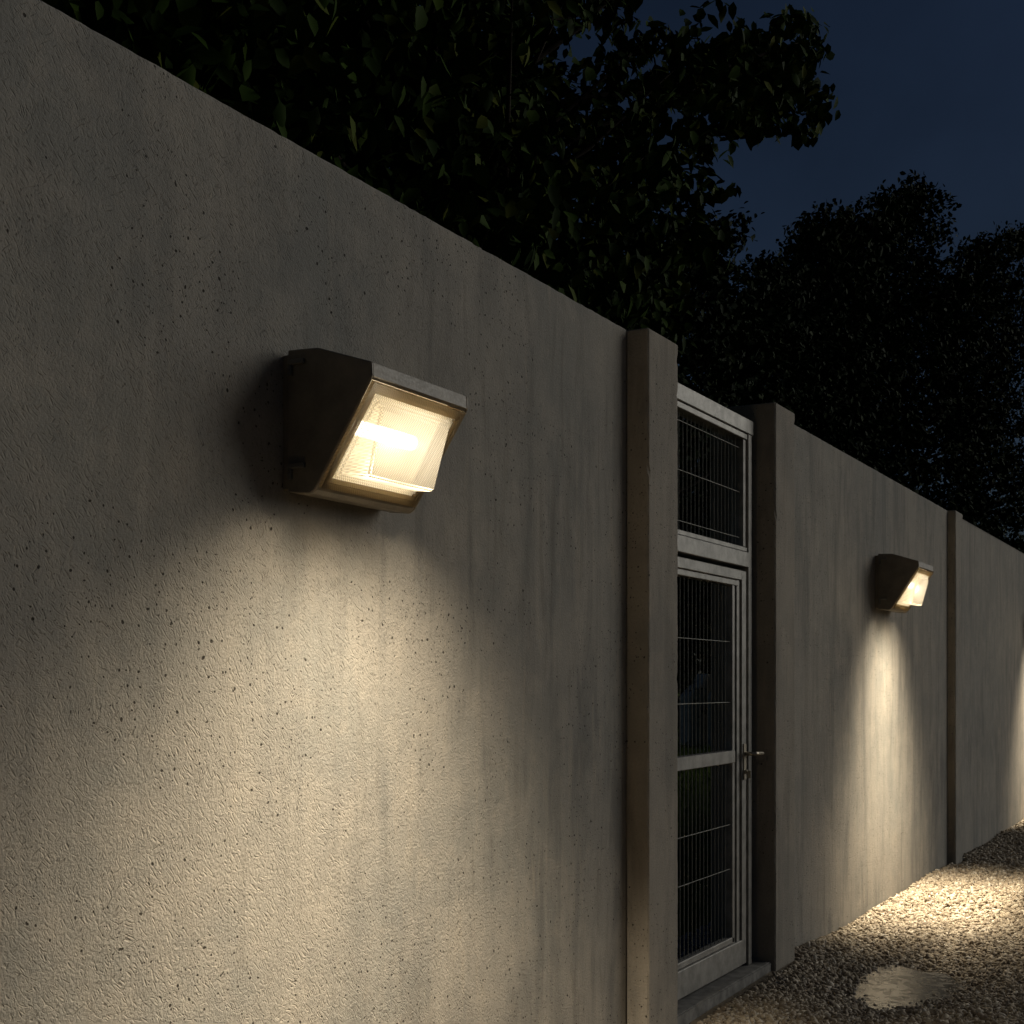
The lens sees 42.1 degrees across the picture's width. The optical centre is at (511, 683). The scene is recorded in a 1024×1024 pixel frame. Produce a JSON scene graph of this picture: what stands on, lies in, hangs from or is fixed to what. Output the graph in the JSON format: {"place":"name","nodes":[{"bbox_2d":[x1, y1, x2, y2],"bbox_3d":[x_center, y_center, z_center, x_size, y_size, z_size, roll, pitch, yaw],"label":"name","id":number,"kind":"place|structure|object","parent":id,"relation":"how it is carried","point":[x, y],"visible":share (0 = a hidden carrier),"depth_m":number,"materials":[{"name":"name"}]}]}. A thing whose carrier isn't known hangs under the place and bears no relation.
{"place":"outdoors","nodes":[
{"label":"outdoors","id":0,"kind":"place"},
{"bbox_2d":[677,690,710,953],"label":"lawn","id":1,"kind":"structure","parent":0,"point":[690,870],"depth_m":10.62,"materials":[{"name":"plant"}]},
{"bbox_2d":[41,0,367,146],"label":"broadleaf tree","id":2,"kind":"object","parent":1,"relation":"on","point":[230,50],"visible":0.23,"depth_m":4.45,"materials":[{"name":"green plant"}]},
{"bbox_2d":[64,0,840,351],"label":"broadleaf tree","id":3,"kind":"object","parent":1,"relation":"on","point":[450,100],"visible":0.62,"depth_m":6.66,"materials":[{"name":"green plant"}]},
{"bbox_2d":[556,201,806,491],"bbox_3d":[1.403,-1.701,11.598,3.146,6.271,7.031,0,0,0],"label":"tree","id":4,"kind":"object","parent":1,"relation":"on","point":[714,300],"visible":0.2,"depth_m":10.32,"materials":[{"name":"green plant"}]},
{"bbox_2d":[677,666,706,736],"bbox_3d":[2.841,0.418,21.714,0.896,1.424,0.931,0,0,-5],"label":"shrub","id":5,"kind":"object","parent":1,"relation":"on","point":[682,687],"visible":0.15,"depth_m":21.61,"materials":[{"name":"green plant"}]},
{"bbox_2d":[677,463,709,680],"bbox_3d":[2.622,-2.692,32.911,6.989,7.206,7.320,0,0,29],"label":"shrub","id":6,"kind":"object","parent":1,"relation":"on","point":[677,614],"depth_m":31.67,"materials":[{"name":"green plant"}]},
{"bbox_2d":[677,461,710,700],"bbox_3d":[3.774,-2.382,29.812,6.478,6.790,6.295,0,0,29],"label":"tree","id":7,"kind":"object","parent":1,"relation":"on","point":[690,609],"visible":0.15,"depth_m":28.46,"materials":[{"name":"green plant"}]},
{"bbox_2d":[680,674,710,745],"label":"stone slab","id":8,"kind":"structure","parent":1,"relation":"on","point":[690,711],"depth_m":21.40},
{"bbox_2d":[691,493,710,673],"bbox_3d":[6.629,-2.470,31.945,6.404,6.889,6.356,0,0,29],"label":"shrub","id":9,"kind":"object","parent":1,"relation":"on","point":[697,657],"depth_m":31.74,"materials":[{"name":"green plant"}]},
{"bbox_2d":[677,242,870,560],"bbox_3d":[2.781,-2.354,16.317,2.942,7.218,5.706,0,0,29],"label":"distant tree","id":10,"kind":"object","parent":1,"relation":"on","point":[798,300],"visible":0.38,"depth_m":15.47,"materials":[{"name":"green plant"}]},
{"bbox_2d":[762,169,980,524],"bbox_3d":[4.822,-3.751,20.866,3.910,9.932,7.782,0,0,29],"label":"distant tree","id":11,"kind":"object","parent":1,"relation":"on","point":[861,259],"visible":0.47,"depth_m":19.50,"materials":[{"name":"green plant"}]},
{"bbox_2d":[862,220,1023,552],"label":"distant tree","id":12,"kind":"object","parent":1,"relation":"on","point":[979,425],"visible":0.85,"depth_m":22.36,"materials":[{"name":"green plant"}]},
{"bbox_2d":[677,921,710,958],"bbox_3d":[0.896,1.460,7.059,0.416,0.092,2.844,0,0,29],"label":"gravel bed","id":13,"kind":"object","parent":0,"point":[697,940],"visible":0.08,"depth_m":7.48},
{"bbox_2d":[419,0,1023,673],"label":"sky","id":14,"kind":"structure","parent":0,"point":[933,88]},
{"bbox_2d":[689,818,1023,1023],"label":"ground","id":15,"kind":"structure","parent":0,"point":[713,1009],"depth_m":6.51,"materials":[{"name":"beige gravel"}]},
{"bbox_2d":[0,0,625,1023],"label":"concrete wall","id":16,"kind":"structure","parent":15,"relation":"on","point":[272,750],"depth_m":3.43,"materials":[{"name":"grey concrete"}]},
{"bbox_2d":[283,348,467,513],"bbox_3d":[-0.365,-0.678,3.603,0.289,0.378,0.483,0,0,29],"label":"wall light","id":17,"kind":"object","parent":16,"relation":"attached to","point":[363,433],"visible":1,"depth_m":3.45,"materials":[{"name":"brown metal"}]},
{"bbox_2d":[626,328,677,1023],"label":"concrete post","id":18,"kind":"object","parent":15,"relation":"on","point":[651,687],"visible":0.51,"depth_m":5.40,"materials":[{"name":"grey concrete"}]},
{"bbox_2d":[677,383,763,999],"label":"gate","id":19,"kind":"structure","parent":18,"relation":"attached to","point":[730,950],"depth_m":6.51,"materials":[{"name":"metal"}]},
{"bbox_2d":[677,960,770,1023],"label":"doorstep","id":20,"kind":"object","parent":15,"relation":"on","point":[694,1005],"visible":0.31,"depth_m":6.19,"materials":[{"name":"concrete"}]},
{"bbox_2d":[711,402,794,970],"bbox_3d":[1.270,0.158,7.005,0.350,3.185,0.329,0,0,29],"label":"concrete post","id":21,"kind":"object","parent":15,"relation":"on","point":[773,699],"visible":0.5,"depth_m":6.83,"materials":[{"name":"grey concrete"}]},
{"bbox_2d":[794,425,947,947],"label":"concrete wall","id":22,"kind":"structure","parent":15,"relation":"on","point":[871,752],"depth_m":8.58,"materials":[{"name":"grey concrete"}]},
{"bbox_2d":[875,554,933,612],"bbox_3d":[2.664,-0.678,9.035,0.289,0.378,0.483,0,0,29],"label":"wall light","id":23,"kind":"object","parent":22,"relation":"attached to","point":[901,583],"visible":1,"depth_m":8.87,"materials":[{"name":"brown metal"}]},
{"bbox_2d":[845,965,967,1012],"bbox_3d":[1.867,1.526,6.504,0.718,0.001,1.436,0,0,29],"label":"stepping stone","id":24,"kind":"object","parent":15,"relation":"on","point":[900,986],"visible":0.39,"depth_m":6.68,"materials":[{"name":"grey stone"}]},
{"bbox_2d":[947,510,962,864],"bbox_3d":[3.602,0.158,11.216,0.322,3.185,0.300,0,0,29],"label":"concrete post","id":25,"kind":"object","parent":15,"relation":"on","point":[955,740],"visible":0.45,"depth_m":11.03,"materials":[{"name":"grey concrete"}]},
{"bbox_2d":[962,519,1023,855],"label":"concrete wall","id":26,"kind":"structure","parent":15,"relation":"on","point":[993,684],"depth_m":12.86,"materials":[{"name":"grey concrete"}]}
]}

